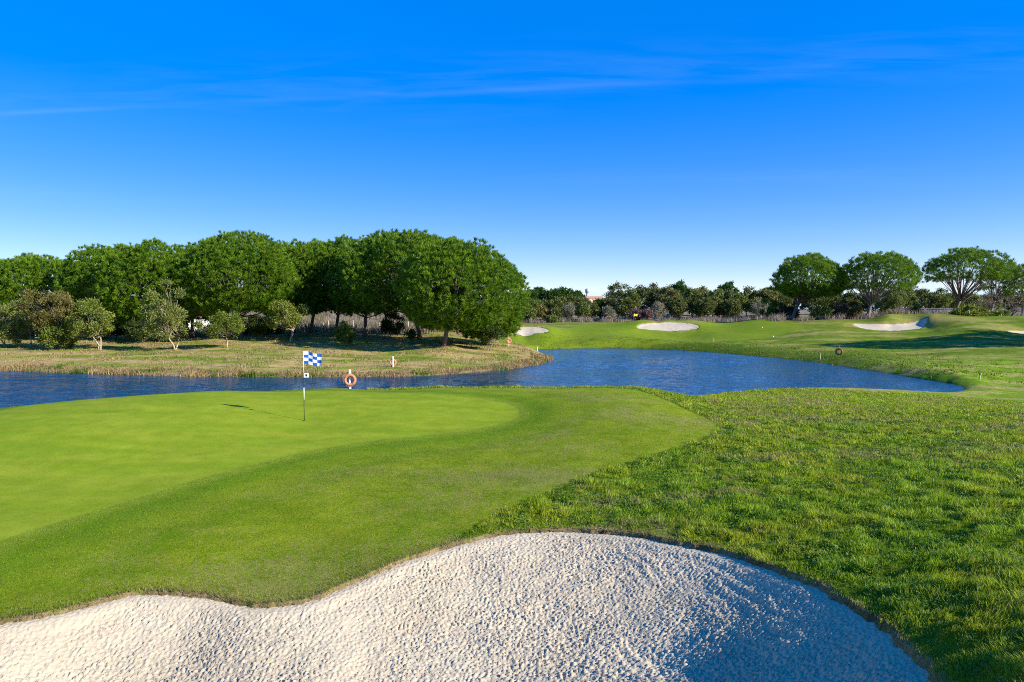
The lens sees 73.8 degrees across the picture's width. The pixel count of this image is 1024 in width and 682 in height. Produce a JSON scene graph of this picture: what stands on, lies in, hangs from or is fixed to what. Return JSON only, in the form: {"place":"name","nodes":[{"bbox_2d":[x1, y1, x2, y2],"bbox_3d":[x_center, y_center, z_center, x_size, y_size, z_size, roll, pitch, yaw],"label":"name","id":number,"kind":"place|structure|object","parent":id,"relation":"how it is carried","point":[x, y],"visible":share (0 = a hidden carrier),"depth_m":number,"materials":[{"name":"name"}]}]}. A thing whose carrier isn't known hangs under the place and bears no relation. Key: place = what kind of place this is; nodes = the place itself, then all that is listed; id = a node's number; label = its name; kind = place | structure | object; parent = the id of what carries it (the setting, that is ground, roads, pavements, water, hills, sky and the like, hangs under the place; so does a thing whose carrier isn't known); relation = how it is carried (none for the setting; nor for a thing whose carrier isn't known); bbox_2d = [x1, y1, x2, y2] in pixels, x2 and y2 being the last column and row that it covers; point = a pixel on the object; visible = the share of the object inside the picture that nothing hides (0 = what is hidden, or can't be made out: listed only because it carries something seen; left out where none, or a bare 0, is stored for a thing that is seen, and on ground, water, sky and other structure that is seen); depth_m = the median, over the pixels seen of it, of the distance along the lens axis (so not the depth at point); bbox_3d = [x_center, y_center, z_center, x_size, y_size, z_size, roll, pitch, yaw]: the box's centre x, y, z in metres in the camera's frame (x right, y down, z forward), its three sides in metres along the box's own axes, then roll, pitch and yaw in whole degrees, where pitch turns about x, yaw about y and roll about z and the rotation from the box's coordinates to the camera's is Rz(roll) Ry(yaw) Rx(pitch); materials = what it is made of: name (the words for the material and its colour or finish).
{"place":"outdoors","nodes":[
{"label":"outdoors","id":0,"kind":"place"},
{"bbox_2d":[0,348,965,407],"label":"water","id":1,"kind":"structure","parent":0,"point":[695,373],"depth_m":54.52,"materials":[{"name":"blue liquid"}]},
{"bbox_2d":[0,307,1023,681],"bbox_3d":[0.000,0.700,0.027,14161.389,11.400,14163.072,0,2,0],"label":"ground","id":2,"kind":"structure","parent":0,"point":[988,341],"depth_m":13.36,"materials":[{"name":"green plant"}]},
{"bbox_2d":[0,297,29,347],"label":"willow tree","id":3,"kind":"object","parent":2,"relation":"on","point":[7,326],"visible":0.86,"depth_m":79.65,"materials":[{"name":"green plant"}]},
{"bbox_2d":[14,309,37,346],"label":"olive tree","id":4,"kind":"object","parent":2,"relation":"on","point":[22,326],"visible":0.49,"depth_m":79.63,"materials":[{"name":"green plant"}]},
{"bbox_2d":[15,287,82,347],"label":"oak tree","id":5,"kind":"object","parent":2,"relation":"on","point":[54,312],"visible":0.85,"depth_m":77.33,"materials":[{"name":"green plant"}]},
{"bbox_2d":[0,252,101,337],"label":"umbrella pine","id":6,"kind":"object","parent":2,"relation":"on","point":[23,265],"visible":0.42,"depth_m":95.02,"materials":[{"name":"green plant"}]},
{"bbox_2d":[33,318,79,349],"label":"bush","id":7,"kind":"object","parent":2,"relation":"on","point":[62,338],"visible":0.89,"depth_m":76.77,"materials":[{"name":"green plant"}]},
{"bbox_2d":[64,296,115,349],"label":"olive tree","id":8,"kind":"object","parent":2,"relation":"on","point":[95,322],"visible":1,"depth_m":76.51,"materials":[{"name":"green plant"}]},
{"bbox_2d":[50,243,150,338],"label":"umbrella pine","id":9,"kind":"object","parent":2,"relation":"on","point":[76,270],"visible":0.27,"depth_m":92.60,"materials":[{"name":"green plant"}]},
{"bbox_2d":[120,312,161,342],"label":"bush","id":10,"kind":"object","parent":2,"relation":"on","point":[134,332],"visible":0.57,"depth_m":87.13,"materials":[{"name":"green plant"}]},
{"bbox_2d":[90,236,209,341],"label":"umbrella pine","id":11,"kind":"object","parent":2,"relation":"on","point":[145,255],"visible":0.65,"depth_m":87.72,"materials":[{"name":"green plant"}]},
{"bbox_2d":[138,277,189,349],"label":"willow tree","id":12,"kind":"object","parent":2,"relation":"on","point":[170,315],"visible":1,"depth_m":76.04,"materials":[{"name":"green plant"}]},
{"bbox_2d":[146,241,230,337],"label":"umbrella pine","id":13,"kind":"object","parent":2,"relation":"on","point":[188,246],"visible":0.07,"depth_m":99.09,"materials":[{"name":"green plant"}]},
{"bbox_2d":[190,309,246,347],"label":"oak tree","id":14,"kind":"object","parent":2,"relation":"on","point":[222,321],"visible":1,"depth_m":76.25,"materials":[{"name":"green plant"}]},
{"bbox_2d":[174,229,303,337],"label":"umbrella pine","id":15,"kind":"object","parent":2,"relation":"on","point":[218,250],"visible":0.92,"depth_m":88.55,"materials":[{"name":"green plant"}]},
{"bbox_2d":[9,310,500,337],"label":"dry brush","id":16,"kind":"object","parent":2,"relation":"on","point":[373,327],"visible":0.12,"depth_m":122.95,"materials":[{"name":"brown plant"}]},
{"bbox_2d":[244,313,270,339],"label":"bush","id":17,"kind":"object","parent":2,"relation":"on","point":[260,327],"visible":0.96,"depth_m":91.34,"materials":[{"name":"green plant"}]},
{"bbox_2d":[0,391,517,539],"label":"putting green","id":18,"kind":"object","parent":2,"relation":"on","point":[60,461],"visible":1,"depth_m":18.32,"materials":[{"name":"green plant"}]},
{"bbox_2d":[303,351,321,419],"bbox_3d":[-6.162,1.409,21.016,0.604,2.180,0.108,0,2,0],"label":"flagstick","id":19,"kind":"object","parent":18,"relation":"on","point":[313,359],"visible":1,"depth_m":20.99,"materials":[{"name":"blue fabric"}]},
{"bbox_2d":[0,333,538,372],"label":"meadow grass","id":20,"kind":"structure","parent":2,"relation":"on","point":[166,345],"depth_m":76.25,"materials":[{"name":"plant"}]},
{"bbox_2d":[0,352,553,377],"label":"dry reeds","id":21,"kind":"object","parent":2,"relation":"on","point":[532,361],"visible":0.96,"depth_m":59.46,"materials":[{"name":"beige plant"}]},
{"bbox_2d":[247,238,328,335],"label":"umbrella pine","id":22,"kind":"object","parent":2,"relation":"on","point":[296,254],"visible":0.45,"depth_m":97.96,"materials":[{"name":"green plant"}]},
{"bbox_2d":[266,299,309,341],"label":"olive tree","id":23,"kind":"object","parent":2,"relation":"on","point":[277,315],"visible":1,"depth_m":87.15,"materials":[{"name":"green plant"}]},
{"bbox_2d":[280,238,336,332],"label":"umbrella pine","id":24,"kind":"object","parent":2,"relation":"on","point":[314,241],"visible":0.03,"depth_m":105.14,"materials":[{"name":"green plant"}]},
{"bbox_2d":[297,233,384,333],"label":"umbrella pine","id":25,"kind":"object","parent":2,"relation":"on","point":[331,249],"visible":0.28,"depth_m":99.91,"materials":[{"name":"green plant"}]},
{"bbox_2d":[332,320,356,345],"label":"bush","id":26,"kind":"object","parent":2,"relation":"on","point":[345,332],"visible":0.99,"depth_m":82.69,"materials":[{"name":"green plant"}]},
{"bbox_2d":[0,391,716,624],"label":"apron grass","id":27,"kind":"structure","parent":2,"relation":"on","point":[31,611],"depth_m":11.10,"materials":[{"name":"green plant"}]},
{"bbox_2d":[323,236,401,336],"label":"umbrella pine","id":28,"kind":"object","parent":2,"relation":"on","point":[342,302],"visible":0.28,"depth_m":94.14,"materials":[{"name":"green plant"}]},
{"bbox_2d":[379,311,406,338],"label":"bush","id":29,"kind":"object","parent":2,"relation":"on","point":[387,324],"visible":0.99,"depth_m":93.36,"materials":[{"name":"green plant"}]},
{"bbox_2d":[337,228,460,339],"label":"umbrella pine","id":30,"kind":"object","parent":2,"relation":"on","point":[359,290],"visible":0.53,"depth_m":86.27,"materials":[{"name":"green plant"}]},
{"bbox_2d":[403,327,418,340],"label":"sapling","id":31,"kind":"object","parent":2,"relation":"on","point":[411,334],"visible":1,"depth_m":85.76,"materials":[{"name":"green plant"}]},
{"bbox_2d":[390,236,522,345],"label":"umbrella pine","id":32,"kind":"object","parent":2,"relation":"on","point":[424,311],"visible":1,"depth_m":76.13,"materials":[{"name":"green plant"}]},
{"bbox_2d":[0,532,930,681],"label":"sand bunker","id":33,"kind":"object","parent":2,"relation":"on","point":[555,607],"visible":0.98,"depth_m":7.57},
{"bbox_2d":[445,256,533,344],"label":"umbrella pine","id":34,"kind":"object","parent":2,"relation":"on","point":[514,317],"visible":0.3,"depth_m":84.81,"materials":[{"name":"green plant"}]},
{"bbox_2d":[475,324,507,350],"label":"sapling","id":35,"kind":"object","parent":2,"relation":"on","point":[485,334],"visible":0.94,"depth_m":79.61,"materials":[{"name":"green plant"}]},
{"bbox_2d":[510,327,548,335],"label":"sand bunker","id":36,"kind":"object","parent":2,"relation":"on","point":[526,331],"visible":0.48,"depth_m":115.22},
{"bbox_2d":[524,307,538,319],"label":"oak tree","id":37,"kind":"object","parent":2,"relation":"on","point":[532,313],"visible":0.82,"depth_m":189.66,"materials":[{"name":"green plant"}]},
{"bbox_2d":[536,303,550,321],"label":"bush","id":38,"kind":"object","parent":2,"relation":"on","point":[542,310],"visible":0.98,"depth_m":190.95,"materials":[{"name":"green plant"}]},
{"bbox_2d":[541,288,565,300],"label":"pine tree","id":39,"kind":"object","parent":2,"relation":"on","point":[551,293],"visible":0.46,"depth_m":225.22,"materials":[{"name":"green plant"}]},
{"bbox_2d":[546,307,563,320],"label":"oak tree","id":40,"kind":"object","parent":2,"relation":"on","point":[557,312],"visible":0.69,"depth_m":189.91,"materials":[{"name":"green plant"}]},
{"bbox_2d":[547,296,567,312],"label":"oak tree","id":41,"kind":"object","parent":2,"relation":"on","point":[555,302],"visible":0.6,"depth_m":201.18,"materials":[{"name":"green plant"}]},
{"bbox_2d":[558,294,576,319],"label":"oak tree","id":42,"kind":"object","parent":2,"relation":"on","point":[569,299],"visible":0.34,"depth_m":203.92,"materials":[{"name":"green plant"}]},
{"bbox_2d":[562,302,575,321],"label":"bare tree","id":43,"kind":"object","parent":2,"relation":"on","point":[570,310],"visible":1,"depth_m":191.15,"materials":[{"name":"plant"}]},
{"bbox_2d":[572,296,593,317],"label":"oak tree","id":44,"kind":"object","parent":2,"relation":"on","point":[579,300],"visible":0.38,"depth_m":204.21,"materials":[{"name":"green plant"}]},
{"bbox_2d":[575,303,591,318],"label":"oak tree","id":45,"kind":"object","parent":2,"relation":"on","point":[583,310],"visible":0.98,"depth_m":190.98,"materials":[{"name":"green plant"}]},
{"bbox_2d":[588,301,600,318],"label":"oak tree","id":46,"kind":"object","parent":2,"relation":"on","point":[595,311],"visible":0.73,"depth_m":202.37,"materials":[{"name":"green plant"}]},
{"bbox_2d":[592,297,608,319],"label":"pine tree","id":47,"kind":"object","parent":2,"relation":"on","point":[599,314],"visible":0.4,"depth_m":208.22,"materials":[{"name":"green plant"}]},
{"bbox_2d":[601,305,615,319],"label":"bare tree","id":48,"kind":"object","parent":2,"relation":"on","point":[608,312],"visible":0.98,"depth_m":189.17,"materials":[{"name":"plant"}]},
{"bbox_2d":[600,297,617,312],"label":"oak tree","id":49,"kind":"object","parent":2,"relation":"on","point":[612,301],"visible":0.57,"depth_m":206.53,"materials":[{"name":"green plant"}]},
{"bbox_2d":[603,281,631,318],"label":"tree","id":50,"kind":"object","parent":2,"relation":"on","point":[612,293],"visible":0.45,"depth_m":210.78,"materials":[{"name":"green plant"}]},
{"bbox_2d":[614,297,637,318],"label":"oak tree","id":51,"kind":"object","parent":2,"relation":"on","point":[622,308],"visible":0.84,"depth_m":198.28,"materials":[{"name":"green plant"}]},
{"bbox_2d":[620,287,642,319],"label":"oak tree","id":52,"kind":"object","parent":2,"relation":"on","point":[632,294],"visible":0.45,"depth_m":200.58,"materials":[{"name":"green plant"}]},
{"bbox_2d":[625,308,641,320],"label":"bush","id":53,"kind":"object","parent":2,"relation":"on","point":[630,314],"visible":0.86,"depth_m":188.68,"materials":[{"name":"brown plant"}]},
{"bbox_2d":[633,284,656,311],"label":"oak tree","id":54,"kind":"object","parent":2,"relation":"on","point":[643,292],"visible":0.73,"depth_m":207.86,"materials":[{"name":"green plant"}]},
{"bbox_2d":[638,308,653,319],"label":"bush","id":55,"kind":"object","parent":2,"relation":"on","point":[646,314],"visible":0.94,"depth_m":188.05,"materials":[{"name":"brown plant"}]},
{"bbox_2d":[500,319,804,349],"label":"putting green","id":56,"kind":"object","parent":2,"relation":"on","point":[731,331],"visible":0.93,"depth_m":120.32,"materials":[{"name":"green plant"}]},
{"bbox_2d":[649,301,668,320],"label":"bare tree","id":57,"kind":"object","parent":2,"relation":"on","point":[658,305],"visible":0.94,"depth_m":191.09,"materials":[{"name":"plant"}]},
{"bbox_2d":[652,284,680,317],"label":"oak tree","id":58,"kind":"object","parent":2,"relation":"on","point":[666,293],"visible":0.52,"depth_m":204.37,"materials":[{"name":"green plant"}]},
{"bbox_2d":[637,322,698,330],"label":"sand bunker","id":59,"kind":"object","parent":2,"relation":"on","point":[668,326],"visible":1,"depth_m":136.43},
{"bbox_2d":[665,294,688,318],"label":"oak tree","id":60,"kind":"object","parent":2,"relation":"on","point":[676,304],"visible":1,"depth_m":198.43,"materials":[{"name":"green plant"}]},
{"bbox_2d":[670,279,687,311],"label":"pine tree","id":61,"kind":"object","parent":2,"relation":"on","point":[678,286],"visible":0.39,"depth_m":220.17,"materials":[{"name":"green plant"}]},
{"bbox_2d":[682,286,703,318],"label":"oak tree","id":62,"kind":"object","parent":2,"relation":"on","point":[692,295],"visible":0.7,"depth_m":202.96,"materials":[{"name":"green plant"}]},
{"bbox_2d":[367,385,1023,681],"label":"rough grass","id":63,"kind":"structure","parent":2,"relation":"on","point":[937,576],"depth_m":10.86,"materials":[{"name":"green plant"}]},
{"bbox_2d":[693,296,717,317],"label":"oak tree","id":64,"kind":"object","parent":2,"relation":"on","point":[705,306],"visible":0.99,"depth_m":197.40,"materials":[{"name":"green plant"}]},
{"bbox_2d":[701,288,723,316],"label":"oak tree","id":65,"kind":"object","parent":2,"relation":"on","point":[713,295],"visible":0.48,"depth_m":201.01,"materials":[{"name":"green plant"}]},
{"bbox_2d":[717,281,739,292],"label":"pine tree","id":66,"kind":"object","parent":2,"relation":"on","point":[726,286],"visible":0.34,"depth_m":219.17,"materials":[{"name":"green plant"}]},
{"bbox_2d":[719,297,742,318],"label":"oak tree","id":67,"kind":"object","parent":2,"relation":"on","point":[731,307],"visible":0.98,"depth_m":197.27,"materials":[{"name":"green plant"}]},
{"bbox_2d":[721,289,748,313],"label":"oak tree","id":68,"kind":"object","parent":2,"relation":"on","point":[739,296],"visible":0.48,"depth_m":201.56,"materials":[{"name":"green plant"}]},
{"bbox_2d":[747,288,770,315],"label":"oak tree","id":69,"kind":"object","parent":2,"relation":"on","point":[755,293],"visible":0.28,"depth_m":203.19,"materials":[{"name":"green plant"}]},
{"bbox_2d":[751,299,768,318],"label":"bare tree","id":70,"kind":"object","parent":2,"relation":"on","point":[756,307],"visible":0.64,"depth_m":187.37,"materials":[{"name":"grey plant"}]},
{"bbox_2d":[757,288,779,307],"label":"oak tree","id":71,"kind":"object","parent":2,"relation":"on","point":[771,294],"visible":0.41,"depth_m":201.19,"materials":[{"name":"green plant"}]},
{"bbox_2d":[522,305,1022,322],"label":"dry brush","id":72,"kind":"object","parent":2,"relation":"on","point":[783,318],"visible":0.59,"depth_m":149.78,"materials":[{"name":"brown plant"}]},
{"bbox_2d":[758,298,786,317],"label":"bush","id":73,"kind":"object","parent":2,"relation":"on","point":[771,309],"visible":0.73,"depth_m":157.02,"materials":[{"name":"green plant"}]},
{"bbox_2d":[538,332,1023,383],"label":"bank grass","id":74,"kind":"structure","parent":2,"relation":"on","point":[898,363],"depth_m":73.69,"materials":[{"name":"green plant"}]},
{"bbox_2d":[774,291,793,309],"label":"oak tree","id":75,"kind":"object","parent":2,"relation":"on","point":[788,301],"visible":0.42,"depth_m":202.29,"materials":[{"name":"green plant"}]},
{"bbox_2d":[775,303,800,319],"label":"bush","id":76,"kind":"object","parent":2,"relation":"on","point":[786,310],"visible":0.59,"depth_m":154.01,"materials":[{"name":"green plant"}]},
{"bbox_2d":[769,252,850,319],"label":"umbrella pine","id":77,"kind":"object","parent":2,"relation":"on","point":[815,264],"visible":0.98,"depth_m":147.87,"materials":[{"name":"green plant"}]},
{"bbox_2d":[799,296,824,311],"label":"oak tree","id":78,"kind":"object","parent":2,"relation":"on","point":[810,304],"visible":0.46,"depth_m":203.03,"materials":[{"name":"green plant"}]},
{"bbox_2d":[809,298,833,319],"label":"bush","id":79,"kind":"object","parent":2,"relation":"on","point":[818,311],"visible":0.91,"depth_m":147.68,"materials":[{"name":"green plant"}]},
{"bbox_2d":[827,301,854,317],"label":"bush","id":80,"kind":"object","parent":2,"relation":"on","point":[835,305],"visible":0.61,"depth_m":150.45,"materials":[{"name":"green plant"}]},
{"bbox_2d":[838,291,863,308],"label":"oak tree","id":81,"kind":"object","parent":2,"relation":"on","point":[851,299],"visible":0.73,"depth_m":202.32,"materials":[{"name":"green plant"}]},
{"bbox_2d":[842,305,864,319],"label":"bush","id":82,"kind":"object","parent":2,"relation":"on","point":[855,309],"visible":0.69,"depth_m":148.90,"materials":[{"name":"green plant"}]},
{"bbox_2d":[856,290,878,312],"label":"oak tree","id":83,"kind":"object","parent":2,"relation":"on","point":[865,306],"visible":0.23,"depth_m":202.82,"materials":[{"name":"green plant"}]},
{"bbox_2d":[833,250,924,318],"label":"umbrella pine","id":84,"kind":"object","parent":2,"relation":"on","point":[892,264],"visible":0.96,"depth_m":142.88,"materials":[{"name":"green plant"}]},
{"bbox_2d":[877,298,899,314],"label":"bush","id":85,"kind":"object","parent":2,"relation":"on","point":[889,307],"visible":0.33,"depth_m":149.53,"materials":[{"name":"green plant"}]},
{"bbox_2d":[854,318,927,330],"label":"sand bunker","id":86,"kind":"object","parent":2,"relation":"on","point":[919,324],"visible":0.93,"depth_m":124.28},
{"bbox_2d":[873,289,908,310],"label":"oak tree","id":87,"kind":"object","parent":2,"relation":"on","point":[899,298],"visible":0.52,"depth_m":193.65,"materials":[{"name":"green plant"}]},
{"bbox_2d":[893,289,918,307],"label":"oak tree","id":88,"kind":"object","parent":2,"relation":"on","point":[912,294],"visible":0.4,"depth_m":197.63,"materials":[{"name":"green plant"}]},
{"bbox_2d":[904,288,937,307],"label":"oak tree","id":89,"kind":"object","parent":2,"relation":"on","point":[922,293],"visible":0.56,"depth_m":202.09,"materials":[{"name":"green plant"}]},
{"bbox_2d":[919,287,954,307],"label":"oak tree","id":90,"kind":"object","parent":2,"relation":"on","point":[943,301],"visible":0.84,"depth_m":201.03,"materials":[{"name":"green plant"}]},
{"bbox_2d":[920,245,1017,308],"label":"umbrella pine","id":91,"kind":"object","parent":2,"relation":"on","point":[973,256],"visible":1,"depth_m":146.98,"materials":[{"name":"green plant"}]},
{"bbox_2d":[948,303,990,316],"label":"bush","id":92,"kind":"object","parent":2,"relation":"on","point":[967,309],"visible":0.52,"depth_m":128.47,"materials":[{"name":"green plant"}]},
{"bbox_2d":[962,292,985,310],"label":"oak tree","id":93,"kind":"object","parent":2,"relation":"on","point":[976,297],"visible":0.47,"depth_m":207.10,"materials":[{"name":"green plant"}]},
{"bbox_2d":[970,291,1010,310],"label":"bare tree","id":94,"kind":"object","parent":2,"relation":"on","point":[984,300],"visible":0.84,"depth_m":139.50,"materials":[{"name":"grey plant"}]},
{"bbox_2d":[979,293,1004,311],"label":"oak tree","id":95,"kind":"object","parent":2,"relation":"on","point":[983,296],"visible":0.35,"depth_m":209.88,"materials":[{"name":"green plant"}]},
{"bbox_2d":[974,261,1023,310],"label":"umbrella pine","id":96,"kind":"object","parent":2,"relation":"on","point":[992,286],"visible":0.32,"depth_m":157.12,"materials":[{"name":"green plant"}]},
{"bbox_2d":[988,307,1011,315],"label":"bush","id":97,"kind":"object","parent":2,"relation":"on","point":[1002,312],"visible":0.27,"depth_m":132.36,"materials":[{"name":"green plant"}]},
{"bbox_2d":[1002,296,1019,311],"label":"oak tree","id":98,"kind":"object","parent":2,"relation":"on","point":[1010,307],"visible":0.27,"depth_m":212.78,"materials":[{"name":"green plant"}]},
{"bbox_2d":[1000,263,1023,315],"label":"umbrella pine","id":99,"kind":"object","parent":2,"relation":"on","point":[1016,283],"visible":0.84,"depth_m":149.90,"materials":[{"name":"green plant"}]},
{"bbox_2d":[1002,292,1023,315],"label":"bare tree","id":100,"kind":"object","parent":2,"relation":"on","point":[1014,307],"visible":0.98,"depth_m":139.49,"materials":[{"name":"brown plant"}]},
{"bbox_2d":[0,0,1023,309],"label":"sky","id":101,"kind":"structure","parent":0,"point":[595,144],"materials":[{"name":"blue"}]},
{"bbox_3d":[-9.393,2.737,39.586,0.127,2.166,0.214,0,2,-7],"label":"lifebuoy post","id":102,"kind":"object","parent":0,"visible":0},
{"bbox_2d":[344,373,356,386],"bbox_3d":[-9.386,2.255,39.509,0.788,0.788,0.164,0,2,-7],"label":"lifebuoy","id":103,"kind":"object","parent":102,"relation":"hanging from","point":[346,376],"visible":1,"depth_m":39.47,"materials":[{"name":"orange plastic"}]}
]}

